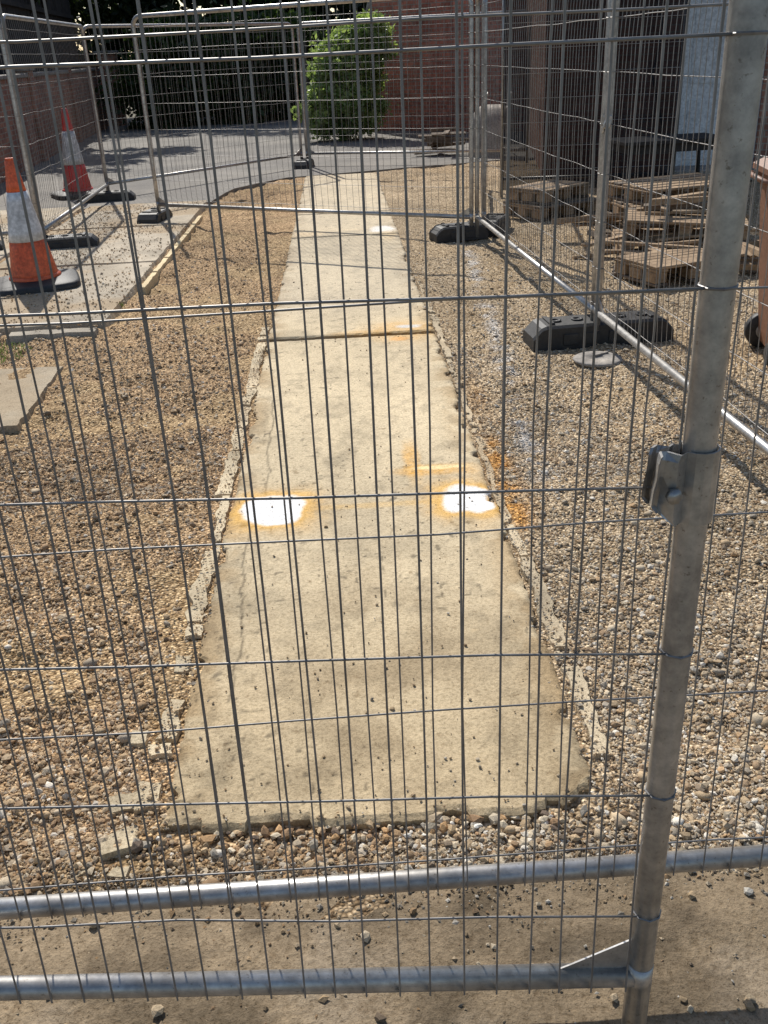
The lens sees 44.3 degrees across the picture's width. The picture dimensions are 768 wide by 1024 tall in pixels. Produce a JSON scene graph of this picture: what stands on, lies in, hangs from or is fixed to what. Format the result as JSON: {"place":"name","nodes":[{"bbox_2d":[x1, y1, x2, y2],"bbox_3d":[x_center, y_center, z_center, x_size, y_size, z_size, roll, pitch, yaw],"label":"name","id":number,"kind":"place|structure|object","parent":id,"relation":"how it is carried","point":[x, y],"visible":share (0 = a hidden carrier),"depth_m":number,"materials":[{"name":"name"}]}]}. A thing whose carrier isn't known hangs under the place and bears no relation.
{"place":"outdoors","nodes":[
{"label":"outdoors","id":0,"kind":"place"},
{"bbox_2d":[93,50,126,125],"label":"brick pier","id":1,"kind":"structure","parent":0,"point":[114,58],"depth_m":25.51,"materials":[{"name":"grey brick"}]},
{"bbox_2d":[126,73,182,117],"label":"ground","id":2,"kind":"structure","parent":0,"point":[131,112],"depth_m":32.76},
{"bbox_2d":[31,0,53,62],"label":"tree","id":3,"kind":"object","parent":2,"relation":"on","point":[49,45],"visible":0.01,"depth_m":21.44,"materials":[{"name":"plant"}]},
{"bbox_2d":[141,0,238,114],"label":"tree","id":4,"kind":"object","parent":2,"relation":"on","point":[157,3],"visible":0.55,"depth_m":26.55,"materials":[{"name":"green plant"}]},
{"bbox_2d":[69,0,366,129],"bbox_3d":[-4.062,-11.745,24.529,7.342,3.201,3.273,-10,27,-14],"label":"hedge","id":5,"kind":"object","parent":2,"relation":"on","point":[261,90],"visible":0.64,"depth_m":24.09,"materials":[{"name":"green plant"}]},
{"bbox_2d":[75,0,353,50],"label":"sky","id":6,"kind":"structure","parent":0,"point":[332,9],"materials":[{"name":"white"}]},
{"bbox_2d":[0,116,499,209],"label":"asphalt yard","id":7,"kind":"structure","parent":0,"point":[143,191],"depth_m":15.88,"materials":[{"name":"grey asphalt"}]},
{"bbox_2d":[0,0,81,74],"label":"timber fence","id":8,"kind":"object","parent":7,"relation":"on","point":[58,10],"visible":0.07,"depth_m":20.34,"materials":[{"name":"brown wood"}]},
{"bbox_2d":[0,66,107,183],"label":"brick wall","id":9,"kind":"structure","parent":7,"relation":"on","point":[5,143],"depth_m":17.75,"materials":[{"name":"red brick"}]},
{"bbox_2d":[50,108,104,199],"bbox_3d":[-4.074,-4.687,12.309,0.660,1.062,0.660,-17,30,-27],"label":"traffic cone","id":10,"kind":"object","parent":7,"relation":"on","point":[71,171],"visible":0.56,"depth_m":12.27,"materials":[{"name":"orange plastic"}]},
{"bbox_2d":[77,189,135,202],"bbox_3d":[-3.526,-4.011,11.999,0.700,0.143,0.246,-6,26,-7],"label":"fence foot","id":11,"kind":"object","parent":7,"relation":"on","point":[108,196],"visible":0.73,"depth_m":11.90},
{"bbox_2d":[82,22,302,190],"bbox_3d":[-2.452,-5.609,13.005,0.048,2.000,3.673,18,33,35],"label":"fence panel","id":12,"kind":"object","parent":7,"relation":"on","point":[298,153],"visible":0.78,"depth_m":12.93,"materials":[{"name":"metal"}]},
{"bbox_2d":[294,158,314,168],"bbox_3d":[-1.236,-5.377,14.576,0.246,0.143,0.500,1,26,8],"label":"fence foot","id":13,"kind":"object","parent":7,"relation":"on","point":[299,164],"visible":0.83,"depth_m":14.37},
{"bbox_2d":[290,8,398,140],"bbox_3d":[-0.749,-8.556,18.532,2.234,2.336,1.766,-3,26,-1],"label":"shrub","id":14,"kind":"object","parent":7,"relation":"on","point":[349,76],"visible":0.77,"depth_m":18.23,"materials":[{"name":"green plant"}]},
{"bbox_2d":[297,11,501,157],"bbox_3d":[0.413,-6.172,13.887,3.479,2.000,0.048,5,27,15],"label":"fence panel","id":15,"kind":"object","parent":7,"relation":"on","point":[343,81],"visible":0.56,"depth_m":14.00,"materials":[{"name":"metal"}]},
{"bbox_2d":[365,0,501,131],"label":"garden wall","id":16,"kind":"structure","parent":7,"relation":"on","point":[439,106],"depth_m":19.34,"materials":[{"name":"red brick"}]},
{"bbox_2d":[409,127,468,154],"bbox_3d":[0.983,-5.980,15.233,0.961,0.384,0.791,14,31,30],"label":"timber pile","id":17,"kind":"object","parent":7,"relation":"on","point":[432,139],"visible":0.64,"depth_m":15.23,"materials":[{"name":"brown wood"}]},
{"bbox_2d":[468,92,500,156],"bbox_3d":[1.732,-6.152,14.972,0.540,0.918,0.750,11,29,25],"label":"wheelbarrow","id":18,"kind":"object","parent":7,"relation":"on","point":[495,120],"visible":0.36,"depth_m":14.73,"materials":[{"name":"grey metal"}]},
{"bbox_2d":[753,44,767,161],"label":"walls","id":19,"kind":"structure","parent":7,"relation":"on","point":[764,141],"depth_m":11.52,"materials":[{"name":"brown brick"}]},
{"bbox_2d":[675,0,767,165],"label":"door","id":20,"kind":"structure","parent":19,"relation":"attached to","point":[703,113],"depth_m":11.44,"materials":[{"name":"white paint"}]},
{"bbox_2d":[160,173,593,834],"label":"concrete path","id":21,"kind":"structure","parent":0,"point":[480,587],"depth_m":3.01,"materials":[{"name":"beige concrete"}]},
{"bbox_2d":[101,245,639,834],"bbox_3d":[-0.174,-0.831,5.309,1.319,0.017,7.007,-3,26,-1],"label":"path grit","id":22,"kind":"object","parent":21,"relation":"on","point":[191,673],"visible":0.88,"depth_m":2.83,"materials":[{"name":"gravel"}]},
{"bbox_2d":[163,215,593,829],"bbox_3d":[-0.223,-1.273,6.202,1.022,0.012,9.001,-3,26,-1],"label":"path grit","id":23,"kind":"object","parent":21,"relation":"on","point":[353,663],"visible":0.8,"depth_m":2.44,"materials":[{"name":"gravel"}]},
{"bbox_2d":[0,161,767,919],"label":"gravel ground","id":24,"kind":"structure","parent":0,"point":[238,227],"depth_m":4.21,"materials":[{"name":"brown gravel"}]},
{"bbox_2d":[0,24,39,235],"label":"fence panel","id":25,"kind":"object","parent":24,"relation":"on","point":[18,124],"visible":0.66,"depth_m":8.49,"materials":[{"name":"metal"}]},
{"bbox_2d":[0,366,63,432],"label":"concrete slabs","id":26,"kind":"structure","parent":24,"relation":"on","point":[12,416],"depth_m":5.09,"materials":[{"name":"beige concrete"}]},
{"bbox_2d":[0,327,98,345],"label":"kerb edging","id":27,"kind":"object","parent":24,"relation":"on","point":[15,337],"visible":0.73,"depth_m":6.17,"materials":[{"name":"concrete"}]},
{"bbox_2d":[0,303,124,363],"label":"weeds","id":28,"kind":"object","parent":24,"relation":"on","point":[122,305],"visible":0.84,"depth_m":5.90,"materials":[{"name":"green plant"}]},
{"bbox_2d":[0,200,207,334],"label":"concrete slabs","id":29,"kind":"structure","parent":24,"relation":"on","point":[187,216],"depth_m":8.36,"materials":[{"name":"grey concrete"}]},
{"bbox_2d":[0,157,80,295],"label":"traffic cone","id":30,"kind":"object","parent":29,"relation":"on","point":[23,272],"visible":0.9,"depth_m":7.27,"materials":[{"name":"orange plastic"}]},
{"bbox_2d":[0,13,109,237],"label":"fence panel","id":31,"kind":"object","parent":29,"relation":"on","point":[93,100],"visible":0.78,"depth_m":10.02,"materials":[{"name":"metal"}]},
{"bbox_2d":[46,232,99,248],"bbox_3d":[-3.047,-2.586,9.044,0.600,0.143,0.246,-7,26,-9],"label":"fence foot","id":32,"kind":"object","parent":29,"relation":"on","point":[61,241],"visible":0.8,"depth_m":8.96},
{"bbox_2d":[0,202,198,330],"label":"scattered grit","id":33,"kind":"object","parent":29,"relation":"on","point":[28,302],"visible":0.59,"depth_m":8.53,"materials":[{"name":"gravel"}]},
{"bbox_2d":[137,207,172,223],"bbox_3d":[-2.506,-3.234,10.317,0.246,0.143,0.500,1,26,8],"label":"fence foot","id":34,"kind":"object","parent":29,"relation":"on","point":[151,215],"visible":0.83,"depth_m":10.13},
{"bbox_2d":[70,327,269,878],"bbox_3d":[-0.715,-0.170,4.105,0.209,0.086,4.558,-3,26,-1],"label":"path edging","id":35,"kind":"object","parent":24,"relation":"on","point":[108,849],"visible":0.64,"depth_m":2.89,"materials":[{"name":"concrete"}]},
{"bbox_2d":[142,216,202,294],"bbox_3d":[-1.944,-2.475,8.875,0.069,0.074,3.590,-3,26,-1],"label":"kerb edging","id":36,"kind":"object","parent":24,"relation":"on","point":[150,282],"visible":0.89,"depth_m":8.21,"materials":[{"name":"concrete"}]},
{"bbox_2d":[113,804,629,876],"bbox_3d":[-0.025,0.735,2.115,1.181,0.030,0.149,-3,26,-1],"label":"scattered grit","id":37,"kind":"object","parent":24,"relation":"on","point":[206,841],"visible":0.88,"depth_m":2.14,"materials":[{"name":"gravel"}]},
{"bbox_2d":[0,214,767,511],"bbox_3d":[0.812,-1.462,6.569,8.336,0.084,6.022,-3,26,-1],"label":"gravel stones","id":38,"kind":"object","parent":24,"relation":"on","point":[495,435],"visible":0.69,"depth_m":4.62,"materials":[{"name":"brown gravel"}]},
{"bbox_2d":[0,240,767,894],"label":"loose pebbles","id":39,"kind":"object","parent":24,"relation":"on","point":[620,818],"visible":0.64,"depth_m":2.45,"materials":[{"name":"stone"}]},
{"bbox_2d":[429,221,487,242],"bbox_3d":[0.688,-2.596,8.717,0.500,0.143,0.246,-9,27,-12],"label":"fence foot","id":40,"kind":"object","parent":24,"relation":"on","point":[442,232],"visible":0.71,"depth_m":8.62},
{"bbox_2d":[131,0,473,226],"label":"fence panel","id":41,"kind":"object","parent":40,"relation":"on","point":[468,212],"visible":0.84,"depth_m":8.93,"materials":[{"name":"metal"}]},
{"bbox_2d":[479,213,510,235],"bbox_3d":[1.032,-2.757,9.014,0.246,0.143,0.500,8,28,21],"label":"fence foot","id":42,"kind":"object","parent":24,"relation":"on","point":[500,230],"visible":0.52,"depth_m":8.88},
{"bbox_2d":[481,0,487,227],"bbox_3d":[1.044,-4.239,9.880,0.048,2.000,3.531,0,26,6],"label":"fence post","id":43,"kind":"object","parent":42,"relation":"on","point":[484,127],"visible":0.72,"depth_m":8.37,"materials":[{"name":"metal"}]},
{"bbox_2d":[417,280,612,759],"bbox_3d":[0.408,-0.555,4.786,0.091,0.087,5.446,-3,26,-1],"label":"path edging","id":44,"kind":"object","parent":24,"relation":"on","point":[582,683],"visible":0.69,"depth_m":3.00,"materials":[{"name":"concrete"}]},
{"bbox_2d":[474,0,611,320],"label":"fence panel","id":45,"kind":"object","parent":24,"relation":"on","point":[544,270],"visible":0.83,"depth_m":6.40,"materials":[{"name":"metal"}]},
{"bbox_2d":[503,197,596,221],"bbox_3d":[1.724,-3.137,9.700,0.800,0.140,0.602,-17,30,-27],"label":"wooden pallet","id":46,"kind":"object","parent":24,"relation":"on","point":[583,206],"visible":0.5,"depth_m":9.51,"materials":[{"name":"brown wood"}]},
{"bbox_2d":[509,179,589,204],"bbox_3d":[1.686,-3.275,9.656,0.700,0.140,0.503,-24,33,-37],"label":"wooden pallet","id":47,"kind":"object","parent":46,"relation":"on","point":[548,190],"visible":0.73,"depth_m":9.51,"materials":[{"name":"brown wood"}]},
{"bbox_2d":[552,212,624,245],"bbox_3d":[1.960,-2.546,8.389,0.693,0.231,0.966,-20,31,-31],"label":"timber pile","id":48,"kind":"object","parent":24,"relation":"on","point":[612,223],"visible":0.28,"depth_m":8.40,"materials":[{"name":"brown wood"}]},
{"bbox_2d":[500,0,687,196],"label":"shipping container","id":49,"kind":"object","parent":24,"relation":"on","point":[577,174],"visible":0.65,"depth_m":10.41,"materials":[{"name":"metal"}]},
{"bbox_2d":[573,351,621,367],"bbox_3d":[1.180,-0.850,5.218,0.270,0.028,0.270,-3,26,-1],"label":"drain cover","id":50,"kind":"object","parent":24,"relation":"on","point":[603,359],"visible":0.86,"depth_m":5.19,"materials":[{"name":"grey metal"}]},
{"bbox_2d":[523,309,673,351],"bbox_3d":[1.258,-1.080,5.556,0.840,0.153,0.246,-6,26,-6],"label":"fence foot","id":51,"kind":"object","parent":24,"relation":"on","point":[567,331],"visible":0.67,"depth_m":5.46},
{"bbox_2d":[572,234,702,275],"bbox_3d":[2.081,-2.067,7.405,1.026,0.232,0.898,-11,27,-17],"label":"timber pile","id":52,"kind":"object","parent":24,"relation":"on","point":[654,245],"visible":0.36,"depth_m":7.27,"materials":[{"name":"brown wood"}]},
{"bbox_2d":[614,248,702,286],"bbox_3d":[2.141,-1.818,6.969,0.700,0.140,0.501,-13,28,-19],"label":"wooden pallet","id":53,"kind":"object","parent":24,"relation":"on","point":[651,268],"visible":0.52,"depth_m":6.84,"materials":[{"name":"brown wood"}]},
{"bbox_2d":[609,132,714,193],"bbox_3d":[2.901,-3.524,9.799,1.100,0.680,0.600,-6,26,-7],"label":"trestle table","id":54,"kind":"object","parent":24,"relation":"on","point":[623,148],"visible":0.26,"depth_m":9.48,"materials":[{"name":"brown wood"}]},
{"bbox_2d":[606,208,748,228],"bbox_3d":[2.613,-2.638,8.600,1.100,0.140,0.801,-10,27,-14],"label":"wooden pallet","id":55,"kind":"object","parent":24,"relation":"on","point":[639,225],"visible":0.05,"depth_m":8.25,"materials":[{"name":"brown wood"}]},
{"bbox_2d":[607,190,693,213],"bbox_3d":[2.605,-2.782,8.564,1.050,0.140,0.753,-6,26,-7],"label":"wooden pallet","id":56,"kind":"object","parent":55,"relation":"on","point":[617,206],"visible":0.12,"depth_m":8.49,"materials":[{"name":"brown wood"}]},
{"bbox_2d":[608,172,750,204],"bbox_3d":[2.621,-2.900,8.473,1.000,0.140,0.750,-11,27,-17],"label":"wooden pallet","id":57,"kind":"object","parent":56,"relation":"on","point":[659,189],"visible":0.45,"depth_m":8.37,"materials":[{"name":"brown wood"}]},
{"bbox_2d":[593,0,767,455],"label":"fence panel","id":58,"kind":"object","parent":24,"relation":"on","point":[743,429],"visible":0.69,"depth_m":4.40,"materials":[{"name":"metal"}]},
{"bbox_2d":[600,115,611,132],"bbox_3d":[1.175,-2.049,4.978,0.064,0.091,0.089,6,27,18],"label":"fence coupler","id":59,"kind":"object","parent":58,"relation":"attached to","point":[603,121],"visible":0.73,"depth_m":4.96,"materials":[{"name":"metal"}]},
{"bbox_2d":[611,227,752,256],"bbox_3d":[2.402,-2.186,7.695,1.000,0.140,0.700,0,26,6],"label":"wooden pallet","id":60,"kind":"object","parent":24,"relation":"on","point":[617,232],"visible":0.2,"depth_m":7.80,"materials":[{"name":"brown wood"}]},
{"bbox_2d":[623,208,747,241],"bbox_3d":[2.437,-2.331,7.659,0.950,0.140,0.650,6,27,13],"label":"wooden pallet","id":61,"kind":"object","parent":60,"relation":"on","point":[657,219],"visible":0.41,"depth_m":7.47,"materials":[{"name":"brown wood"}]},
{"bbox_2d":[636,191,707,214],"bbox_3d":[2.537,-2.518,7.703,0.866,0.156,0.684,-3,26,-1],"label":"timber pile","id":62,"kind":"object","parent":61,"relation":"on","point":[673,203],"visible":0.52,"depth_m":7.61,"materials":[{"name":"brown wood"}]},
{"bbox_2d":[637,228,758,270],"bbox_3d":[2.633,-1.962,7.143,1.236,0.261,1.298,-3,26,-1],"label":"timber pile","id":63,"kind":"object","parent":24,"relation":"on","point":[656,236],"visible":0.32,"depth_m":7.30,"materials":[{"name":"brown wood"}]},
{"bbox_2d":[674,164,755,179],"bbox_3d":[4.078,-4.179,11.636,1.300,0.140,0.500,0,26,6],"label":"doorstep","id":64,"kind":"object","parent":24,"relation":"on","point":[685,171],"depth_m":11.46,"materials":[{"name":"grey stone"}]},
{"bbox_2d":[745,156,767,366],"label":"wheelie bin","id":65,"kind":"object","parent":24,"relation":"on","point":[755,328],"visible":0.78,"depth_m":5.07,"materials":[{"name":"plastic"}]},
{"bbox_2d":[0,866,767,1023],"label":"concrete apron","id":66,"kind":"object","parent":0,"point":[693,930],"visible":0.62,"depth_m":1.86,"materials":[{"name":"beige concrete"}]},
{"bbox_2d":[0,0,767,1023],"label":"fence panel","id":67,"kind":"object","parent":66,"relation":"on","point":[628,964],"visible":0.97,"depth_m":1.23,"materials":[{"name":"grey metal"}]},
{"bbox_2d":[641,440,720,526],"bbox_3d":[0.366,-0.035,1.167,0.099,0.104,0.073,-7,26,-9],"label":"fence coupler","id":68,"kind":"object","parent":67,"relation":"attached to","point":[682,490],"visible":0.94,"depth_m":1.15,"materials":[{"name":"silver metal"}]},
{"bbox_2d":[0,0,767,920],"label":"fence panel","id":69,"kind":"object","parent":66,"relation":"on","point":[108,900],"visible":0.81,"depth_m":1.52,"materials":[{"name":"metal"}]},
{"bbox_2d":[0,831,767,1023],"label":"scattered grit","id":70,"kind":"object","parent":66,"relation":"on","point":[323,998],"visible":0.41,"depth_m":1.99,"materials":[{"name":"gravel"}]}
]}

